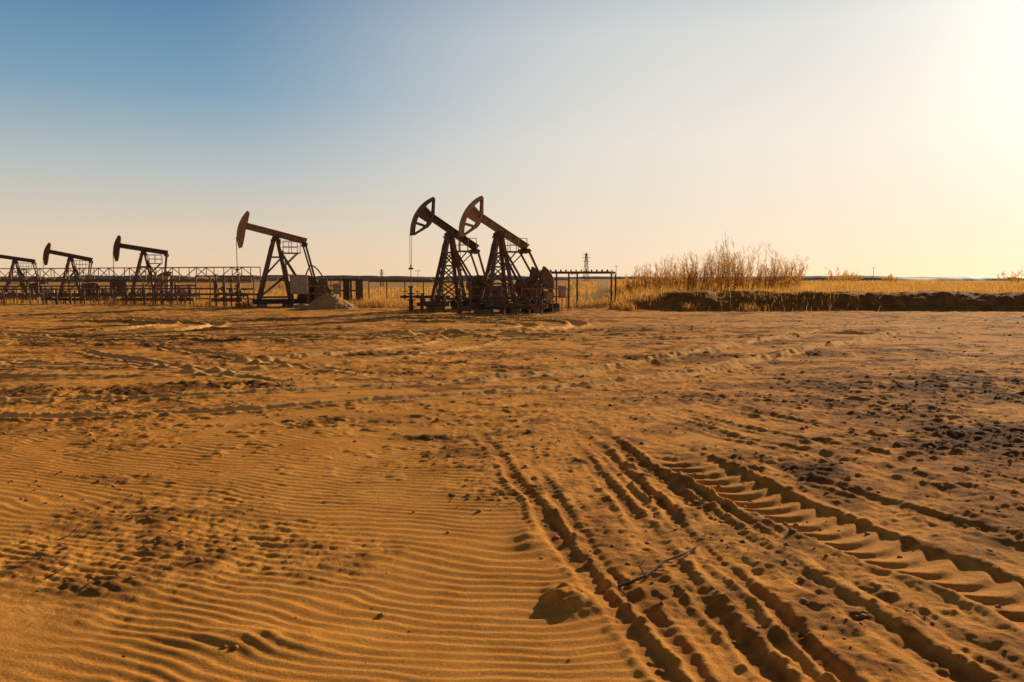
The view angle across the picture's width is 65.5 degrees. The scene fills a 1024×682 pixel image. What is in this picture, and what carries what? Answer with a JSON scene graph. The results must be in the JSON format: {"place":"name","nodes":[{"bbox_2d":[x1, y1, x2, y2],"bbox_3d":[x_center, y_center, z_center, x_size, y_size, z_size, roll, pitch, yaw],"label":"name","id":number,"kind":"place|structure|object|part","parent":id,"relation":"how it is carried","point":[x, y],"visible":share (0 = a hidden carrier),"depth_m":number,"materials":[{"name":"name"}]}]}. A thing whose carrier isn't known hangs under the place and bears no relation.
{"place":"outdoors","nodes":[
{"label":"outdoors","id":0,"kind":"place"},
{"bbox_2d":[0,280,596,303],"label":"dry grass field","id":1,"kind":"structure","parent":0,"point":[379,291],"depth_m":75.57,"materials":[{"name":"plant"}]},
{"bbox_2d":[0,275,641,280],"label":"distant embankment","id":2,"kind":"structure","parent":0,"point":[367,278],"depth_m":416.58,"materials":[{"name":"brown soil"}]},
{"bbox_2d":[0,277,1023,681],"bbox_3d":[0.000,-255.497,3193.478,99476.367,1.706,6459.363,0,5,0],"label":"sand ground","id":3,"kind":"structure","parent":0,"point":[480,601],"depth_m":6.31,"materials":[{"name":"orange sand"}]},
{"bbox_2d":[0,285,41,302],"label":"valve manifold","id":4,"kind":"object","parent":3,"relation":"on","point":[26,298],"visible":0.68,"depth_m":60.83,"materials":[{"name":"metal"}]},
{"bbox_2d":[0,254,54,300],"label":"pumpjack","id":5,"kind":"object","parent":3,"relation":"on","point":[15,260],"visible":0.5,"depth_m":71.28,"materials":[{"name":"black metal"}]},
{"bbox_2d":[39,243,110,302],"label":"pumpjack","id":6,"kind":"object","parent":3,"relation":"on","point":[47,251],"visible":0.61,"depth_m":65.54,"materials":[{"name":"black metal"}]},
{"bbox_2d":[41,285,124,303],"bbox_3d":[-29.514,-3.151,55.128,7.418,1.440,0.718,1,5,16],"label":"valve manifold","id":7,"kind":"object","parent":3,"relation":"on","point":[74,299],"visible":0.6,"depth_m":54.99,"materials":[{"name":"metal"}]},
{"bbox_2d":[0,285,195,303],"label":"pipe rail","id":8,"kind":"object","parent":3,"relation":"on","point":[83,286],"visible":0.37,"depth_m":55.15,"materials":[{"name":"metal"}]},
{"bbox_2d":[0,288,199,304],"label":"pipe rail","id":9,"kind":"object","parent":3,"relation":"on","point":[98,295],"visible":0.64,"depth_m":50.03,"materials":[{"name":"brown metal"}]},
{"bbox_2d":[110,282,128,297],"bbox_3d":[-31.000,-3.873,62.892,1.320,2.010,0.920,-1,5,-17],"label":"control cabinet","id":10,"kind":"object","parent":3,"relation":"on","point":[118,283],"visible":0.09,"depth_m":62.47,"materials":[{"name":"metal"}]},
{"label":"doors","id":11,"kind":"part","parent":10,"relation":"part of","materials":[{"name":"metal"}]},
{"bbox_2d":[0,267,260,303],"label":"pipe truss walkway","id":12,"kind":"structure","parent":3,"relation":"on","point":[141,279],"depth_m":57.61,"materials":[{"name":"metal"}]},
{"bbox_2d":[109,235,192,303],"bbox_3d":[-27.280,-5.357,59.896,5.944,5.110,2.032,-2,5,-20],"label":"pumpjack","id":13,"kind":"object","parent":3,"relation":"on","point":[118,245],"visible":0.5,"depth_m":59.53,"materials":[{"name":"black metal"}]},
{"bbox_2d":[120,283,195,304],"bbox_3d":[-22.010,-2.866,49.632,5.197,1.433,0.727,1,5,11],"label":"valve manifold","id":14,"kind":"object","parent":3,"relation":"on","point":[152,299],"visible":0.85,"depth_m":49.46,"materials":[{"name":"metal"}]},
{"bbox_2d":[154,276,169,302],"bbox_3d":[-25.400,-3.668,57.892,1.020,2.109,0.820,-1,5,-17],"label":"control cabinet","id":15,"kind":"object","parent":3,"relation":"on","point":[165,283],"visible":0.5,"depth_m":57.52,"materials":[{"name":"grey metal"}]},
{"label":"doors","id":16,"kind":"part","parent":15,"relation":"part of","materials":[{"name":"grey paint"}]},
{"bbox_2d":[144,293,257,305],"bbox_3d":[-18.300,-2.387,46.960,7.649,0.885,0.120,1,5,12],"label":"pipe rail","id":17,"kind":"object","parent":3,"relation":"on","point":[176,294],"visible":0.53,"depth_m":47.07,"materials":[{"name":"brown metal"}]},
{"bbox_2d":[198,277,218,287],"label":"dry shrub","id":18,"kind":"object","parent":3,"relation":"on","point":[204,286],"visible":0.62,"depth_m":149.93,"materials":[{"name":"brown plant"}]},
{"bbox_2d":[195,275,254,305],"bbox_3d":[-17.100,-2.959,47.415,4.007,1.908,0.100,1,5,15],"label":"pipe rail","id":19,"kind":"object","parent":3,"relation":"on","point":[210,288],"visible":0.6,"depth_m":47.43,"materials":[{"name":"metal"}]},
{"bbox_2d":[212,274,242,305],"bbox_3d":[-16.560,-2.927,46.517,2.045,1.977,0.726,1,5,12],"label":"valve manifold","id":20,"kind":"object","parent":3,"relation":"on","point":[224,300],"visible":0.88,"depth_m":46.31,"materials":[{"name":"metal"}]},
{"bbox_2d":[259,280,283,288],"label":"dry shrub","id":21,"kind":"object","parent":3,"relation":"on","point":[282,283],"visible":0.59,"depth_m":148.79,"materials":[{"name":"brown plant"}]},
{"bbox_2d":[227,211,339,306],"bbox_3d":[-13.029,-4.610,45.223,6.060,5.403,2.071,-2,5,-22],"label":"pumpjack","id":22,"kind":"object","parent":3,"relation":"on","point":[317,289],"visible":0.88,"depth_m":44.88,"materials":[{"name":"black metal"}]},
{"bbox_2d":[305,265,330,292],"bbox_3d":[-11.160,-3.220,46.056,2.062,2.359,0.150,1,5,17],"label":"flow line pipe","id":23,"kind":"object","parent":22,"relation":"attached to","point":[320,274],"visible":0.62,"depth_m":45.95,"materials":[{"name":"black metal"}]},
{"bbox_2d":[289,274,308,306],"bbox_3d":[-11.900,-2.749,44.523,1.070,1.959,0.720,-1,5,-17],"label":"control cabinet","id":24,"kind":"object","parent":3,"relation":"on","point":[298,284],"visible":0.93,"depth_m":44.18,"materials":[{"name":"metal"}]},
{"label":"doors","id":25,"kind":"part","parent":24,"relation":"part of","materials":[{"name":"grey paint"}]},
{"bbox_2d":[290,303,308,308],"bbox_3d":[-11.300,-1.832,43.192,2.700,0.437,2.430,0,5,0],"label":"gravel heap","id":26,"kind":"object","parent":3,"relation":"on","point":[302,305],"visible":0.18,"depth_m":42.84,"materials":[{"name":"beige gravel"}]},
{"bbox_2d":[303,293,358,309],"bbox_3d":[-9.700,-1.983,42.578,4.185,1.187,3.510,0,5,0],"label":"gravel heap","id":27,"kind":"object","parent":3,"relation":"on","point":[329,301],"visible":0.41,"depth_m":41.98,"materials":[{"name":"beige gravel"}]},
{"bbox_2d":[321,277,358,300],"bbox_3d":[-10.150,-2.884,47.070,2.481,1.814,0.090,1,5,17],"label":"pipe rail","id":28,"kind":"object","parent":3,"relation":"on","point":[340,279],"visible":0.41,"depth_m":46.99,"materials":[{"name":"metal"}]},
{"bbox_2d":[342,279,351,301],"bbox_3d":[-9.750,-2.842,47.224,0.620,1.709,0.620,-1,5,-17],"label":"control cabinet","id":29,"kind":"object","parent":3,"relation":"on","point":[345,288],"visible":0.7,"depth_m":46.94,"materials":[{"name":"metal"}]},
{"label":"doors","id":30,"kind":"part","parent":29,"relation":"part of","materials":[{"name":"metal"}]},
{"bbox_2d":[354,279,363,301],"bbox_3d":[-8.900,-2.784,46.426,0.520,1.709,0.520,-1,5,-17],"label":"control cabinet","id":31,"kind":"object","parent":3,"relation":"on","point":[359,288],"visible":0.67,"depth_m":46.20,"materials":[{"name":"metal"}]},
{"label":"doors","id":32,"kind":"part","parent":31,"relation":"part of","materials":[{"name":"metal"}]},
{"bbox_2d":[368,280,442,302],"bbox_3d":[-6.300,-2.790,46.927,5.090,1.652,0.074,2,5,23],"label":"pipe rail","id":33,"kind":"object","parent":3,"relation":"on","point":[404,281],"visible":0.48,"depth_m":47.12,"materials":[{"name":"metal"}]},
{"bbox_2d":[417,293,450,311],"bbox_3d":[-3.806,-1.833,38.679,1.674,0.988,0.732,1,5,7],"label":"valve manifold","id":34,"kind":"object","parent":3,"relation":"on","point":[422,303],"visible":0.96,"depth_m":38.44,"materials":[{"name":"metal"}]},
{"bbox_2d":[400,197,515,309],"bbox_3d":[-2.890,-4.457,40.929,5.944,5.732,2.032,-2,5,-24],"label":"pumpjack","id":35,"kind":"object","parent":3,"relation":"on","point":[473,286],"visible":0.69,"depth_m":40.57,"materials":[{"name":"black metal"}]},
{"bbox_2d":[448,196,567,313],"bbox_3d":[-0.326,-4.032,37.444,5.656,5.424,1.933,-2,5,-24],"label":"pumpjack","id":36,"kind":"object","parent":3,"relation":"on","point":[530,286],"visible":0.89,"depth_m":37.25,"materials":[{"name":"black metal"}]},
{"bbox_2d":[0,315,1023,673],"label":"dirt clods","id":37,"kind":"object","parent":3,"relation":"on","point":[590,559],"visible":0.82,"depth_m":7.18,"materials":[{"name":"brown soil"}]},
{"bbox_2d":[88,283,937,311],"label":"dry grass tufts","id":38,"kind":"object","parent":3,"relation":"on","point":[375,303],"visible":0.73,"depth_m":43.29,"materials":[{"name":"plant"}]},
{"bbox_2d":[485,292,547,314],"bbox_3d":[0.195,-1.662,35.934,2.869,1.068,0.732,0,5,6],"label":"valve manifold","id":39,"kind":"object","parent":3,"relation":"on","point":[516,305],"visible":0.98,"depth_m":35.71,"materials":[{"name":"metal"}]},
{"bbox_2d":[530,274,543,310],"bbox_3d":[1.250,-2.278,38.642,0.620,1.909,0.520,-1,5,-17],"label":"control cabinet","id":40,"kind":"object","parent":3,"relation":"on","point":[538,277],"visible":0.2,"depth_m":38.45,"materials":[{"name":"metal"}]},
{"bbox_2d":[540,269,616,308],"bbox_3d":[3.350,-2.738,42.818,4.410,2.190,1.959,1,5,16],"label":"pipe frame gantry","id":41,"kind":"object","parent":3,"relation":"on","point":[576,272],"visible":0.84,"depth_m":41.91,"materials":[{"name":"metal"}]},
{"bbox_2d":[582,253,589,280],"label":"power pylon","id":42,"kind":"object","parent":3,"relation":"on","point":[586,259],"visible":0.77,"depth_m":178.95,"materials":[{"name":"grey metal"}]},
{"bbox_2d":[602,542,700,598],"bbox_3d":[0.859,1.325,4.713,0.175,0.090,0.985,3,6,37],"label":"twig","id":43,"kind":"object","parent":3,"relation":"on","point":[644,574],"visible":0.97,"depth_m":4.59,"materials":[{"name":"brown wood"}]},
{"bbox_2d":[825,267,847,281],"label":"dry shrub","id":44,"kind":"object","parent":3,"relation":"on","point":[832,277],"visible":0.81,"depth_m":117.00,"materials":[{"name":"brown plant"}]},
{"bbox_2d":[837,270,862,282],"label":"dry shrub","id":45,"kind":"object","parent":3,"relation":"on","point":[852,278],"visible":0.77,"depth_m":120.02,"materials":[{"name":"brown plant"}]},
{"bbox_2d":[882,275,896,281],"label":"dry shrub","id":46,"kind":"object","parent":3,"relation":"on","point":[891,277],"visible":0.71,"depth_m":116.20,"materials":[{"name":"brown plant"}]},
{"bbox_2d":[0,0,1023,276],"label":"sky","id":47,"kind":"structure","parent":0,"point":[855,136],"materials":[{"name":"blue"}]},
{"bbox_2d":[606,278,1023,299],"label":"dry grass field","id":48,"kind":"structure","parent":0,"point":[923,285],"depth_m":55.17,"materials":[{"name":"plant"}]},
{"bbox_2d":[612,273,638,291],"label":"dry shrub","id":49,"kind":"object","parent":48,"relation":"on","point":[627,285],"visible":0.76,"depth_m":55.12,"materials":[{"name":"brown plant"}]},
{"bbox_2d":[625,268,644,287],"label":"dry shrub","id":50,"kind":"object","parent":48,"relation":"on","point":[635,283],"visible":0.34,"depth_m":58.13,"materials":[{"name":"brown plant"}]},
{"bbox_2d":[634,263,662,289],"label":"dry shrub","id":51,"kind":"object","parent":48,"relation":"on","point":[646,281],"visible":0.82,"depth_m":55.48,"materials":[{"name":"brown plant"}]},
{"bbox_2d":[640,255,668,288],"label":"dry shrub","id":52,"kind":"object","parent":48,"relation":"on","point":[655,275],"visible":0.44,"depth_m":56.93,"materials":[{"name":"brown plant"}]},
{"bbox_2d":[649,257,680,289],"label":"dry shrub","id":53,"kind":"object","parent":48,"relation":"on","point":[666,274],"visible":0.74,"depth_m":56.24,"materials":[{"name":"brown plant"}]},
{"bbox_2d":[659,255,696,288],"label":"dry shrub","id":54,"kind":"object","parent":48,"relation":"on","point":[677,275],"visible":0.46,"depth_m":56.71,"materials":[{"name":"brown plant"}]},
{"bbox_2d":[668,252,703,291],"bbox_3d":[11.508,-4.559,52.652,1.680,2.807,1.952,-3,6,-37],"label":"dry shrub","id":55,"kind":"object","parent":48,"relation":"on","point":[688,279],"visible":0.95,"depth_m":52.56,"materials":[{"name":"brown plant"}]},
{"bbox_2d":[681,253,715,290],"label":"dry shrub","id":56,"kind":"object","parent":48,"relation":"on","point":[700,272],"visible":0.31,"depth_m":54.99,"materials":[{"name":"brown plant"}]},
{"bbox_2d":[685,251,717,290],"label":"dry shrub","id":57,"kind":"object","parent":48,"relation":"on","point":[703,280],"visible":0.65,"depth_m":53.52,"materials":[{"name":"brown plant"}]},
{"bbox_2d":[699,233,732,288],"bbox_3d":[14.217,-5.513,55.489,2.524,4.265,2.866,0,5,0],"label":"dry shrub","id":58,"kind":"object","parent":48,"relation":"on","point":[716,263],"visible":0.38,"depth_m":55.17,"materials":[{"name":"brown plant"}]},
{"bbox_2d":[703,241,739,291],"bbox_3d":[13.947,-5.004,53.195,2.556,3.619,1.986,-2,5,-22],"label":"dry shrub","id":59,"kind":"object","parent":48,"relation":"on","point":[718,279],"visible":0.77,"depth_m":53.29,"materials":[{"name":"brown plant"}]},
{"bbox_2d":[717,244,746,289],"bbox_3d":[14.587,-4.793,52.453,1.972,3.322,2.241,0,5,0],"label":"dry shrub","id":60,"kind":"object","parent":48,"relation":"on","point":[727,284],"visible":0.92,"depth_m":52.29,"materials":[{"name":"brown plant"}]},
{"bbox_2d":[727,240,764,288],"bbox_3d":[15.520,-5.204,53.781,2.256,3.912,3.111,0,5,0],"label":"dry shrub","id":61,"kind":"object","parent":48,"relation":"on","point":[743,265],"visible":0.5,"depth_m":53.84,"materials":[{"name":"brown plant"}]},
{"bbox_2d":[735,253,765,289],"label":"dry shrub","id":62,"kind":"object","parent":48,"relation":"on","point":[757,283],"visible":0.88,"depth_m":52.27,"materials":[{"name":"brown plant"}]},
{"bbox_2d":[750,245,782,289],"bbox_3d":[17.370,-5.043,54.367,2.788,3.493,2.128,-4,6,-42],"label":"dry shrub","id":63,"kind":"object","parent":48,"relation":"on","point":[765,279],"visible":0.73,"depth_m":53.98,"materials":[{"name":"brown plant"}]},
{"bbox_2d":[760,244,792,290],"bbox_3d":[17.917,-5.020,54.497,2.408,3.427,2.094,-3,6,-36],"label":"dry shrub","id":64,"kind":"object","parent":48,"relation":"on","point":[783,278],"visible":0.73,"depth_m":54.21,"materials":[{"name":"brown plant"}]},
{"bbox_2d":[776,254,801,287],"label":"dry shrub","id":65,"kind":"object","parent":48,"relation":"on","point":[789,281],"visible":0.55,"depth_m":56.00,"materials":[{"name":"brown plant"}]},
{"bbox_2d":[782,254,809,287],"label":"dry shrub","id":66,"kind":"object","parent":48,"relation":"on","point":[801,270],"visible":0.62,"depth_m":57.56,"materials":[{"name":"brown plant"}]},
{"bbox_2d":[996,271,1021,282],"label":"dry shrub","id":67,"kind":"object","parent":48,"relation":"on","point":[1011,279],"visible":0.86,"depth_m":118.41,"materials":[{"name":"brown plant"}]},
{"bbox_2d":[698,275,1023,280],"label":"distant embankment","id":68,"kind":"structure","parent":0,"point":[879,278],"depth_m":227.85,"materials":[{"name":"brown soil"}]}
]}

